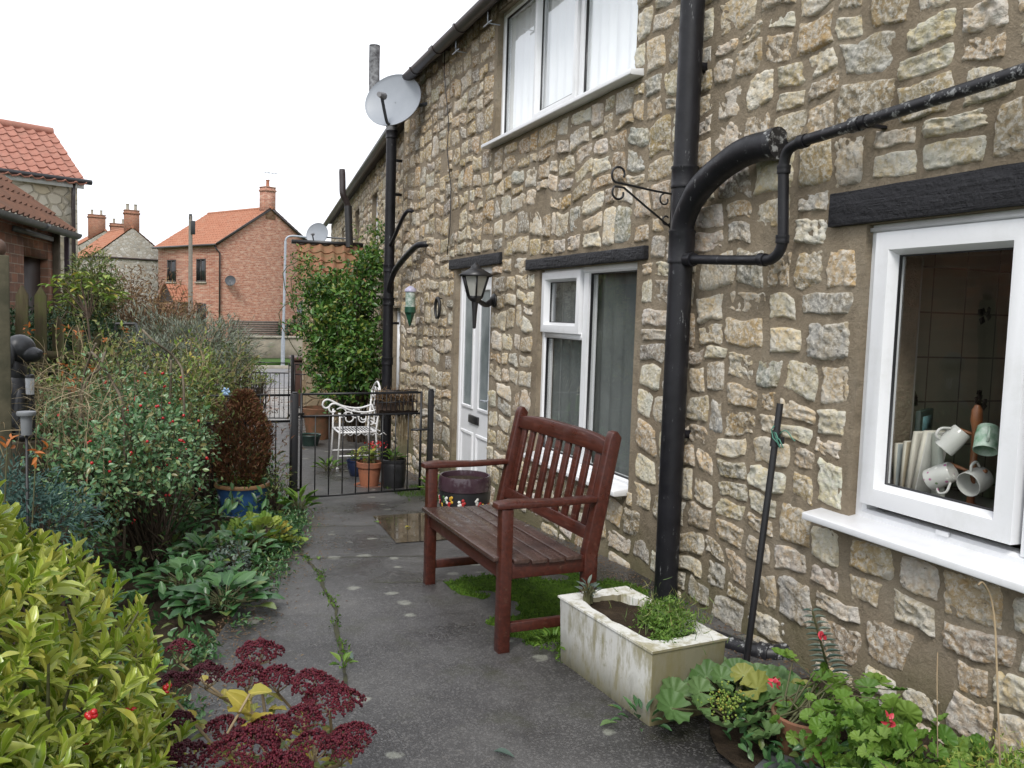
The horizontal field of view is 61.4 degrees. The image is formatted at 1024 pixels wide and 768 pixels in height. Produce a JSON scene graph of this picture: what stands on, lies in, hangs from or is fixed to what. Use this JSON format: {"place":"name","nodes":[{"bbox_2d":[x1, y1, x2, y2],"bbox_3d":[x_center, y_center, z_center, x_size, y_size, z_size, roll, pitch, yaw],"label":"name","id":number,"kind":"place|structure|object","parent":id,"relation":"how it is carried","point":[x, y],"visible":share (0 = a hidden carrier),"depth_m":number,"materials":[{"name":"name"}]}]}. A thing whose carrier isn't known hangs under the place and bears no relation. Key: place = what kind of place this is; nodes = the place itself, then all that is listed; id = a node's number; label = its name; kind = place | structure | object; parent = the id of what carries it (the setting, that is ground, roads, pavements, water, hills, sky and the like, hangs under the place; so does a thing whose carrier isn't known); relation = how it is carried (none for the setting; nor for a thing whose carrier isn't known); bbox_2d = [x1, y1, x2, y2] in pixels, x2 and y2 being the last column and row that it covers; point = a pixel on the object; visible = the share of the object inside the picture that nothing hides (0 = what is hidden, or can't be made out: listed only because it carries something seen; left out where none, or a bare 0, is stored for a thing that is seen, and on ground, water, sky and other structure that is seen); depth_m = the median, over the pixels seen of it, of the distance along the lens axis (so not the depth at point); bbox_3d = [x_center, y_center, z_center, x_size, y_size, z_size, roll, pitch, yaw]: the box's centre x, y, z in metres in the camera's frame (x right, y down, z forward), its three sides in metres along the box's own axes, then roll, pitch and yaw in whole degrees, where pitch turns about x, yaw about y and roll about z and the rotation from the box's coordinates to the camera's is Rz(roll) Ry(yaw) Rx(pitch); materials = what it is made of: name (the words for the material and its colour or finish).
{"place":"outdoors","nodes":[
{"label":"outdoors","id":0,"kind":"place"},
{"bbox_2d":[2,433,294,766],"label":"garden soil","id":1,"kind":"structure","parent":0,"point":[209,614],"depth_m":4.42,"materials":[{"name":"soil"}]},
{"bbox_2d":[0,239,12,502],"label":"fence post","id":2,"kind":"object","parent":1,"relation":"on","point":[5,384],"visible":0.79,"depth_m":4.32,"materials":[{"name":"brown wood"}]},
{"bbox_2d":[16,411,36,592],"bbox_3d":[-1.987,0.659,3.543,0.074,1.102,0.074,0,5,-22],"label":"solar light","id":3,"kind":"object","parent":1,"relation":"on","point":[26,422],"visible":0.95,"depth_m":3.50,"materials":[{"name":"black metal"}]},
{"bbox_2d":[10,334,46,537],"bbox_3d":[-2.664,0.392,4.635,0.294,1.317,0.246,0,5,-22],"label":"dog ornament","id":4,"kind":"object","parent":1,"relation":"on","point":[24,348],"visible":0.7,"depth_m":4.56,"materials":[{"name":"grey plastic"}]},
{"bbox_2d":[10,297,72,432],"bbox_3d":[-4.090,0.035,7.222,0.805,1.535,0.763,5,6,37],"label":"picket fence","id":5,"kind":"object","parent":1,"relation":"on","point":[12,326],"visible":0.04,"depth_m":7.20,"materials":[{"name":"brown wood"}]},
{"bbox_2d":[0,447,122,643],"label":"blue juniper","id":6,"kind":"object","parent":1,"relation":"on","point":[50,501],"visible":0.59,"depth_m":3.69,"materials":[{"name":"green plant"}]},
{"bbox_2d":[0,321,128,540],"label":"crocosmia","id":7,"kind":"object","parent":1,"relation":"on","point":[34,462],"visible":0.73,"depth_m":3.56,"materials":[{"name":"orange plant"}]},
{"bbox_2d":[10,300,133,459],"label":"evergreen bush","id":8,"kind":"object","parent":1,"relation":"on","point":[92,327],"visible":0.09,"depth_m":7.57,"materials":[{"name":"green plant"}]},
{"bbox_2d":[15,285,134,489],"bbox_3d":[-3.704,0.050,7.265,0.132,1.718,1.497,3,5,18],"label":"picket fence","id":9,"kind":"object","parent":1,"relation":"on","point":[22,310],"visible":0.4,"depth_m":6.95,"materials":[{"name":"wood"}]},
{"bbox_2d":[0,335,158,495],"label":"dry grass clump","id":10,"kind":"object","parent":1,"relation":"on","point":[62,392],"visible":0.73,"depth_m":4.68,"materials":[{"name":"plant"}]},
{"bbox_2d":[37,271,131,387],"bbox_3d":[-3.707,-0.040,7.509,0.758,1.859,0.642,0,5,-22],"label":"young tree","id":11,"kind":"object","parent":1,"relation":"on","point":[89,309],"visible":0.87,"depth_m":7.34,"materials":[{"name":"green plant"}]},
{"bbox_2d":[48,241,127,345],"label":"shrub","id":12,"kind":"object","parent":1,"relation":"on","point":[100,303],"visible":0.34,"depth_m":10.38,"materials":[{"name":"green plant"}]},
{"bbox_2d":[0,479,200,767],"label":"skimmia shrub","id":13,"kind":"object","parent":1,"relation":"on","point":[53,714],"visible":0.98,"depth_m":1.83,"materials":[{"name":"green plant"}]},
{"bbox_2d":[27,309,189,534],"bbox_3d":[-3.033,0.268,6.226,1.184,1.626,1.235,2,5,4],"label":"olive shrub","id":14,"kind":"object","parent":1,"relation":"on","point":[111,352],"visible":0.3,"depth_m":6.16,"materials":[{"name":"green plant"}]},
{"bbox_2d":[12,348,226,562],"bbox_3d":[-2.458,0.405,5.319,1.395,1.208,2.352,0,5,-22],"label":"hip shrub","id":15,"kind":"object","parent":1,"relation":"on","point":[145,503],"visible":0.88,"depth_m":4.92,"materials":[{"name":"green plant"}]},
{"bbox_2d":[50,251,192,389],"bbox_3d":[-5.232,-0.555,11.501,1.532,2.363,1.633,3,5,21],"label":"dry plant","id":16,"kind":"object","parent":1,"relation":"on","point":[128,316],"visible":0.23,"depth_m":11.51,"materials":[{"name":"brown plant"}]},
{"bbox_2d":[66,329,185,559],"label":"bare stems","id":17,"kind":"object","parent":1,"relation":"on","point":[90,354],"visible":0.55,"depth_m":5.26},
{"bbox_2d":[32,313,242,527],"bbox_3d":[-2.718,0.283,6.342,1.496,1.608,1.538,0,5,-22],"label":"olive shrub","id":18,"kind":"object","parent":1,"relation":"on","point":[197,373],"visible":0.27,"depth_m":6.37,"materials":[{"name":"green plant"}]},
{"bbox_2d":[3,425,296,751],"bbox_3d":[-4.270,0.948,6.380,5.300,0.691,10.309,0,5,-22],"label":"ground cover","id":19,"kind":"object","parent":1,"relation":"on","point":[229,505],"visible":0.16,"depth_m":4.84,"materials":[{"name":"green plant"}]},
{"bbox_2d":[124,293,234,394],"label":"dry plant","id":20,"kind":"object","parent":1,"relation":"on","point":[188,316],"visible":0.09,"depth_m":12.46,"materials":[{"name":"brown plant"}]},
{"bbox_2d":[132,555,239,600],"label":"leafy perennial","id":21,"kind":"object","parent":1,"relation":"on","point":[146,578],"visible":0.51,"depth_m":4.56,"materials":[{"name":"green plant"}]},
{"bbox_2d":[104,298,281,468],"bbox_3d":[-3.253,-0.017,8.599,1.755,1.675,2.567,0,5,-22],"label":"lavender bush","id":22,"kind":"object","parent":1,"relation":"on","point":[193,324],"visible":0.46,"depth_m":8.32,"materials":[{"name":"green plant"}]},
{"bbox_2d":[119,320,272,503],"bbox_3d":[-2.754,0.241,7.630,1.155,1.638,1.119,3,5,17],"label":"olive shrub","id":23,"kind":"object","parent":1,"relation":"on","point":[217,381],"visible":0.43,"depth_m":7.57,"materials":[{"name":"green plant"}]},
{"bbox_2d":[160,532,250,561],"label":"leafy perennial","id":24,"kind":"object","parent":1,"relation":"on","point":[192,537],"visible":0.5,"depth_m":5.23,"materials":[{"name":"green plant"}]},
{"bbox_2d":[160,571,284,618],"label":"leafy perennial","id":25,"kind":"object","parent":1,"relation":"on","point":[242,578],"visible":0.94,"depth_m":4.22,"materials":[{"name":"green plant"}]},
{"bbox_2d":[207,540,257,572],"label":"grey leaf plant","id":26,"kind":"object","parent":1,"relation":"on","point":[232,551],"visible":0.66,"depth_m":4.87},
{"bbox_2d":[190,524,286,561],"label":"leafy perennial","id":27,"kind":"object","parent":1,"relation":"on","point":[228,533],"visible":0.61,"depth_m":5.31,"materials":[{"name":"green plant"}]},
{"bbox_2d":[214,478,269,518],"bbox_3d":[-2.217,0.942,7.090,0.444,0.276,0.444,0,5,-22],"label":"blue pot","id":28,"kind":"object","parent":1,"relation":"on","point":[223,491],"visible":0.48,"depth_m":6.94,"materials":[{"name":"ceramic"}]},
{"bbox_2d":[185,388,293,488],"bbox_3d":[-2.209,0.447,7.061,1.032,0.843,1.118,2,5,3],"label":"brown conifer","id":29,"kind":"object","parent":28,"relation":"in","point":[262,424],"visible":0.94,"depth_m":6.93,"materials":[{"name":"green plant"}]},
{"bbox_2d":[194,394,291,508],"bbox_3d":[-2.199,0.546,7.093,0.783,0.930,0.021,-1,5,-29],"label":"railing panel","id":30,"kind":"object","parent":1,"relation":"on","point":[272,421],"visible":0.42,"depth_m":7.14,"materials":[{"name":"black metal"}]},
{"bbox_2d":[217,510,297,548],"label":"pale lobed plant","id":31,"kind":"object","parent":1,"relation":"on","point":[264,518],"visible":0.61,"depth_m":5.65,"materials":[{"name":"green plant"}]},
{"bbox_2d":[257,445,298,514],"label":"wispy shrub","id":32,"kind":"object","parent":1,"relation":"on","point":[274,491],"visible":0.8,"depth_m":7.14,"materials":[{"name":"green plant"}]},
{"bbox_2d":[0,0,477,282],"label":"sky","id":33,"kind":"structure","parent":0,"point":[174,110],"materials":[{"name":"white"}]},
{"bbox_2d":[188,368,290,387],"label":"road","id":34,"kind":"structure","parent":0,"point":[284,383],"depth_m":26.55,"materials":[{"name":"asphalt"}]},
{"bbox_2d":[228,388,303,420],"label":"paving","id":35,"kind":"structure","parent":0,"point":[284,404],"depth_m":17.94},
{"bbox_2d":[176,339,364,428],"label":"ground","id":36,"kind":"structure","parent":0,"point":[226,357],"depth_m":41.69,"materials":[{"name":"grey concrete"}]},
{"bbox_2d":[0,173,81,434],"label":"brick outbuilding","id":37,"kind":"structure","parent":36,"relation":"on","point":[32,243],"depth_m":11.01,"materials":[{"name":"brown brick"}]},
{"bbox_2d":[24,256,39,339],"bbox_3d":[-6.252,-0.329,11.134,0.050,2.600,0.950,1,5,-12],"label":"door","id":38,"kind":"structure","parent":37,"relation":"in","point":[31,265],"depth_m":11.17,"materials":[{"name":"grey wood"}]},
{"bbox_2d":[0,119,92,374],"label":"cream stone house","id":39,"kind":"structure","parent":36,"relation":"on","point":[37,163],"depth_m":19.83,"materials":[{"name":"tile"}]},
{"bbox_2d":[78,209,123,251],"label":"old stone house","id":40,"kind":"structure","parent":36,"relation":"on","point":[97,229],"depth_m":85.37,"materials":[{"name":"brick"}]},
{"bbox_2d":[78,204,157,326],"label":"grey stone house","id":41,"kind":"structure","parent":36,"relation":"on","point":[129,244],"depth_m":67.47,"materials":[{"name":"stone"}]},
{"bbox_2d":[188,214,194,341],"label":"telegraph pole","id":42,"kind":"object","parent":36,"relation":"on","point":[190,253],"visible":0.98,"depth_m":45.12,"materials":[{"name":"grey wood"}]},
{"bbox_2d":[152,171,306,341],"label":"brick house","id":43,"kind":"structure","parent":36,"relation":"on","point":[244,248],"depth_m":57.47,"materials":[{"name":"brown brick"}]},
{"bbox_2d":[230,319,280,344],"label":"board fence","id":44,"kind":"object","parent":36,"relation":"on","point":[270,330],"visible":0.48,"depth_m":41.67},
{"bbox_2d":[234,335,301,357],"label":"garden wall","id":45,"kind":"structure","parent":36,"relation":"on","point":[275,351],"depth_m":36.86,"materials":[{"name":"stone"}]},
{"bbox_2d":[232,352,305,420],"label":"gate","id":46,"kind":"structure","parent":36,"relation":"on","point":[293,369],"depth_m":14.62,"materials":[{"name":"black metal"}]},
{"bbox_2d":[281,235,306,364],"bbox_3d":[-7.877,-3.056,32.282,1.474,4.946,0.239,0,5,-22],"label":"street lamp","id":47,"kind":"object","parent":36,"relation":"on","point":[283,326],"visible":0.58,"depth_m":31.99,"materials":[{"name":"metal"}]},
{"bbox_2d":[291,239,367,422],"bbox_3d":[-3.286,-0.935,15.422,1.365,3.170,2.271,0,5,-22],"label":"lean to porch","id":48,"kind":"object","parent":36,"relation":"on","point":[324,251],"visible":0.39,"depth_m":14.81,"materials":[{"name":"brown brick"}]},
{"bbox_2d":[339,169,352,247],"bbox_3d":[-2.876,-3.039,14.957,0.256,1.343,0.199,0,5,-22],"label":"flue pipe","id":49,"kind":"object","parent":48,"relation":"on","point":[347,211],"visible":1,"depth_m":14.94,"materials":[{"name":"black metal"}]},
{"bbox_2d":[323,122,403,451],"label":"terrace cottage","id":50,"kind":"structure","parent":36,"relation":"on","point":[365,191],"depth_m":12.97,"materials":[{"name":"stone"}]},
{"bbox_2d":[306,223,355,240],"bbox_3d":[-3.421,-2.825,16.346,0.896,0.428,0.348,0,5,-22],"label":"satellite dish","id":51,"kind":"object","parent":50,"relation":"attached to","point":[317,231],"visible":0.78,"depth_m":16.30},
{"bbox_2d":[397,0,1023,766],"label":"stone cottage","id":52,"kind":"structure","parent":36,"relation":"on","point":[867,316],"depth_m":4.00,"materials":[{"name":"stone"}]},
{"bbox_2d":[365,74,426,125],"bbox_3d":[-1.238,-3.059,9.299,0.600,0.580,0.516,0,5,-22],"label":"satellite dish","id":53,"kind":"object","parent":52,"relation":"attached to","point":[392,100],"visible":1,"depth_m":9.33,"materials":[{"name":"metal"}]},
{"bbox_2d":[369,44,427,459],"bbox_3d":[-1.322,-1.461,9.818,0.411,4.991,1.485,0,5,-22],"label":"vent pipe","id":54,"kind":"object","parent":52,"relation":"attached to","point":[390,269],"visible":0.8,"depth_m":10.32,"materials":[{"name":"black paint"}]},
{"bbox_2d":[405,263,417,325],"bbox_3d":[-1.060,-0.959,9.240,0.194,0.692,0.126,-2,6,-41],"label":"bird feeder","id":55,"kind":"object","parent":54,"relation":"hanging from","point":[410,307],"visible":1,"depth_m":9.18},
{"bbox_2d":[459,262,496,328],"bbox_3d":[-0.262,-0.729,7.126,0.417,0.545,0.268,-2,6,-39],"label":"wall lantern","id":56,"kind":"object","parent":52,"relation":"attached to","point":[475,277],"depth_m":7.04,"materials":[{"name":"black metal"}]},
{"bbox_2d":[481,0,643,148],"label":"window frame","id":57,"kind":"structure","parent":52,"relation":"in","point":[581,94],"depth_m":6.35,"materials":[{"name":"white plastic"}]},
{"bbox_2d":[523,262,637,496],"bbox_3d":[0.457,-0.085,5.818,0.210,1.406,1.450,0,5,-22],"label":"window frame","id":58,"kind":"structure","parent":52,"relation":"in","point":[584,328],"depth_m":5.85,"materials":[{"name":"white plastic"}]},
{"bbox_2d":[611,166,671,229],"bbox_3d":[0.699,-0.998,4.636,0.387,0.316,0.014,0,5,-22],"label":"hanging bracket","id":59,"kind":"object","parent":52,"relation":"attached to","point":[635,197],"visible":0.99,"depth_m":4.62,"materials":[{"name":"black metal"}]},
{"bbox_2d":[654,0,788,601],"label":"soil pipe","id":60,"kind":"object","parent":52,"relation":"attached to","point":[693,187],"visible":0.96,"depth_m":4.42,"materials":[{"name":"black paint"}]},
{"bbox_2d":[681,63,1023,266],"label":"waste pipe","id":61,"kind":"object","parent":52,"relation":"attached to","point":[859,123],"visible":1,"depth_m":3.44,"materials":[{"name":"black paint"}]},
{"bbox_2d":[802,209,1023,593],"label":"window frame","id":62,"kind":"structure","parent":52,"relation":"in","point":[993,562],"depth_m":3.12,"materials":[{"name":"white plastic"}]},
{"bbox_2d":[904,431,922,487],"bbox_3d":[1.627,0.315,3.428,0.124,0.262,0.052,0,5,-22],"label":"book","id":63,"kind":"object","parent":52,"relation":"on","point":[915,446],"visible":0.24,"depth_m":3.40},
{"bbox_2d":[915,408,933,430],"bbox_3d":[1.665,0.272,3.500,0.022,0.340,0.190,6,6,39],"label":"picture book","id":64,"kind":"object","parent":52,"relation":"on","point":[924,419],"visible":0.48,"depth_m":3.45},
{"bbox_2d":[910,430,945,492],"bbox_3d":[1.641,0.313,3.390,0.124,0.271,0.071,0,5,-22],"label":"book","id":65,"kind":"object","parent":52,"relation":"on","point":[923,462],"visible":0.32,"depth_m":3.36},
{"bbox_2d":[930,432,944,496],"bbox_3d":[1.637,0.321,3.327,0.044,0.265,0.160,3,5,14],"label":"book","id":66,"kind":"object","parent":52,"relation":"on","point":[936,454],"visible":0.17,"depth_m":3.28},
{"bbox_2d":[950,405,988,507],"bbox_3d":[1.704,0.272,3.184,0.140,0.394,0.161,0,5,-22],"label":"mug tree","id":67,"kind":"object","parent":52,"relation":"on","point":[976,418],"visible":0.48,"depth_m":3.17,"materials":[{"name":"brown wood"}]},
{"bbox_2d":[922,462,958,494],"bbox_3d":[1.613,0.351,3.247,0.084,0.123,0.121,-2,6,-37],"label":"mug","id":68,"kind":"object","parent":67,"relation":"hanging from","point":[937,477],"visible":0.95,"depth_m":3.22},
{"bbox_2d":[935,425,969,455],"bbox_3d":[1.616,0.207,3.174,0.118,0.118,0.078,3,5,20],"label":"mug","id":69,"kind":"object","parent":67,"relation":"hanging from","point":[952,440],"visible":1,"depth_m":3.14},
{"bbox_2d":[956,461,993,496],"bbox_3d":[1.687,0.342,3.134,0.110,0.132,0.097,0,5,-22],"label":"mug","id":70,"kind":"object","parent":67,"relation":"hanging from","point":[966,486],"visible":1,"depth_m":3.12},
{"bbox_2d":[972,423,999,455],"bbox_3d":[1.675,0.197,3.045,0.082,0.120,0.124,5,6,34],"label":"mug","id":71,"kind":"object","parent":67,"relation":"hanging from","point":[986,440],"visible":0.98,"depth_m":3.03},
{"bbox_2d":[168,420,811,767],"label":"path","id":72,"kind":"structure","parent":0,"point":[435,678],"depth_m":3.69,"materials":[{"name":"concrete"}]},
{"bbox_2d":[163,497,319,740],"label":"edge weeds","id":73,"kind":"object","parent":72,"relation":"on","point":[301,523],"visible":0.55,"depth_m":4.52,"materials":[{"name":"green plant"}]},
{"bbox_2d":[158,636,376,767],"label":"sedum plant","id":74,"kind":"object","parent":72,"relation":"on","point":[299,754],"visible":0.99,"depth_m":2.34,"materials":[{"name":"red plant"}]},
{"bbox_2d":[276,484,320,513],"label":"weed clump","id":75,"kind":"object","parent":72,"relation":"on","point":[292,493],"visible":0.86,"depth_m":7.03,"materials":[{"name":"green plant"}]},
{"bbox_2d":[303,405,335,439],"bbox_3d":[-2.815,0.571,12.543,0.500,0.470,0.500,0,5,-22],"label":"weathered pot","id":76,"kind":"object","parent":72,"relation":"on","point":[322,426],"visible":0.55,"depth_m":12.38,"materials":[{"name":"ceramic"}]},
{"bbox_2d":[278,216,384,442],"bbox_3d":[-2.380,-0.790,12.154,1.786,3.268,2.317,0,5,-22],"label":"climbing rose","id":77,"kind":"object","parent":72,"relation":"on","point":[349,337],"visible":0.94,"depth_m":11.94,"materials":[{"name":"green plant"}]},
{"bbox_2d":[322,381,386,468],"bbox_3d":[-1.864,0.471,10.168,0.686,1.020,0.478,0,5,-22],"label":"metal chair","id":78,"kind":"object","parent":72,"relation":"on","point":[345,408],"visible":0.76,"depth_m":10.08,"materials":[{"name":"white paint"}]},
{"bbox_2d":[289,389,433,503],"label":"garden gate","id":79,"kind":"structure","parent":72,"relation":"on","point":[294,433],"depth_m":7.95,"materials":[{"name":"black metal"}]},
{"bbox_2d":[373,389,417,418],"bbox_3d":[-1.107,0.193,8.277,0.400,0.288,0.221,0,5,-22],"label":"wire basket","id":80,"kind":"object","parent":79,"relation":"hanging from","point":[382,406],"visible":0.76,"depth_m":8.29,"materials":[{"name":"black metal"}]},
{"bbox_2d":[370,385,417,447],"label":"dead basket plant","id":81,"kind":"object","parent":80,"relation":"in","point":[403,424],"visible":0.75,"depth_m":8.31,"materials":[{"name":"brown plant"}]},
{"bbox_2d":[354,459,380,487],"bbox_3d":[-1.453,0.918,8.796,0.310,0.262,0.310,0,5,-22],"label":"terracotta pot","id":82,"kind":"object","parent":72,"relation":"on","point":[375,471],"visible":0.76,"depth_m":8.71,"materials":[{"name":"ceramic"}]},
{"bbox_2d":[381,457,406,488],"bbox_3d":[-1.193,0.900,8.682,0.256,0.300,0.256,0,5,-22],"label":"black barrel pot","id":83,"kind":"object","parent":72,"relation":"on","point":[388,472],"visible":0.77,"depth_m":8.58,"materials":[{"name":"plastic"}]},
{"bbox_2d":[373,513,445,542],"bbox_3d":[-0.723,1.069,6.492,0.586,0.079,1.130,0,5,-22],"label":"manhole cover","id":84,"kind":"object","parent":72,"relation":"on","point":[396,529],"visible":0.62,"depth_m":6.47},
{"bbox_2d":[300,525,528,709],"bbox_3d":[-0.640,1.141,5.016,1.284,0.137,3.365,0,5,-22],"label":"path crack","id":85,"kind":"object","parent":72,"relation":"on","point":[337,635],"visible":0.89,"depth_m":4.31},
{"bbox_2d":[438,470,490,506],"bbox_3d":[-0.357,0.881,6.474,0.400,0.410,0.400,0,5,-22],"label":"painted barrel pot","id":86,"kind":"object","parent":72,"relation":"on","point":[460,488],"visible":0.73,"depth_m":6.31,"materials":[{"name":"ceramic"}]},
{"bbox_2d":[172,473,812,767],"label":"edge debris","id":87,"kind":"object","parent":72,"relation":"on","point":[232,656],"visible":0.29,"depth_m":4.26,"materials":[{"name":"brown plant"}]},
{"bbox_2d":[421,406,620,653],"bbox_3d":[-0.006,0.668,4.371,0.651,0.994,1.114,0,5,-22],"label":"garden bench","id":88,"kind":"object","parent":72,"relation":"on","point":[501,542],"visible":0.94,"depth_m":4.16,"materials":[{"name":"wood"}]},
{"bbox_2d":[386,483,662,662],"bbox_3d":[-0.335,1.112,6.239,1.082,0.299,5.231,0,5,-20],"label":"moss patch","id":89,"kind":"object","parent":72,"relation":"on","point":[421,491],"visible":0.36,"depth_m":4.67,"materials":[{"name":"plant"}]},
{"bbox_2d":[558,586,727,725],"bbox_3d":[0.508,1.090,3.527,0.357,0.299,0.682,-1,5,-27],"label":"trough planter","id":90,"kind":"object","parent":72,"relation":"on","point":[611,653],"visible":0.77,"depth_m":3.37,"materials":[{"name":"concrete"}]},
{"bbox_2d":[608,577,744,653],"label":"trough plant","id":91,"kind":"object","parent":90,"relation":"in","point":[656,615],"visible":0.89,"depth_m":3.40,"materials":[{"name":"green plant"}]},
{"bbox_2d":[608,695,687,731],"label":"weed clump","id":92,"kind":"object","parent":72,"relation":"on","point":[639,702],"visible":0.77,"depth_m":3.13,"materials":[{"name":"green plant"}]},
{"bbox_2d":[714,630,790,659],"bbox_3d":[1.049,1.237,3.983,0.540,0.187,0.164,5,6,35],"label":"drain bend","id":93,"kind":"object","parent":72,"relation":"on","point":[762,650],"visible":0.44,"depth_m":3.87,"materials":[{"name":"paint"}]},
{"bbox_2d":[743,403,794,661],"bbox_3d":[1.087,0.674,3.707,0.150,1.179,0.174,2,5,-3],"label":"leaning pole","id":94,"kind":"object","parent":72,"relation":"on","point":[777,439],"visible":0.95,"depth_m":3.73,"materials":[{"name":"black metal"}]},
{"bbox_2d":[771,698,840,763],"bbox_3d":[1.006,1.228,2.965,0.232,0.205,0.232,0,5,-22],"label":"geranium pot","id":95,"kind":"object","parent":72,"relation":"on","point":[793,726],"visible":0.21,"depth_m":2.90,"materials":[{"name":"ceramic"}]},
{"bbox_2d":[767,631,920,750],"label":"geranium plant","id":96,"kind":"object","parent":95,"relation":"in","point":[838,694],"visible":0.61,"depth_m":2.92,"materials":[{"name":"green plant"}]},
{"bbox_2d":[709,677,974,767],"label":"flower bed","id":97,"kind":"object","parent":72,"relation":"on","point":[731,751],"visible":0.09,"depth_m":3.02,"materials":[{"name":"plant"}]},
{"bbox_2d":[655,657,823,740],"bbox_3d":[0.716,1.049,3.038,0.627,0.397,0.984,6,6,41],"label":"ladys mantle","id":98,"kind":"object","parent":97,"relation":"on","point":[675,692],"visible":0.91,"depth_m":3.11,"materials":[{"name":"green plant"}]},
{"bbox_2d":[714,665,935,767],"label":"bed cover","id":99,"kind":"object","parent":97,"relation":"on","point":[769,749],"visible":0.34,"depth_m":2.87,"materials":[{"name":"green plant"}]},
{"bbox_2d":[803,608,851,675],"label":"fern","id":100,"kind":"object","parent":97,"relation":"on","point":[822,646],"visible":0.8,"depth_m":2.89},
{"bbox_2d":[769,678,1023,767],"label":"bed foliage","id":101,"kind":"object","parent":97,"relation":"on","point":[900,741],"visible":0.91,"depth_m":2.43,"materials":[{"name":"green plant"}]},
{"bbox_2d":[881,725,1023,767],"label":"heath shrub","id":102,"kind":"object","parent":97,"relation":"on","point":[1017,762],"visible":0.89,"depth_m":2.13,"materials":[{"name":"green plant"}]},
{"bbox_2d":[977,581,1000,764],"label":"dry stalk","id":103,"kind":"object","parent":102,"relation":"on","point":[996,662],"visible":1,"depth_m":1.98,"materials":[{"name":"plant"}]},
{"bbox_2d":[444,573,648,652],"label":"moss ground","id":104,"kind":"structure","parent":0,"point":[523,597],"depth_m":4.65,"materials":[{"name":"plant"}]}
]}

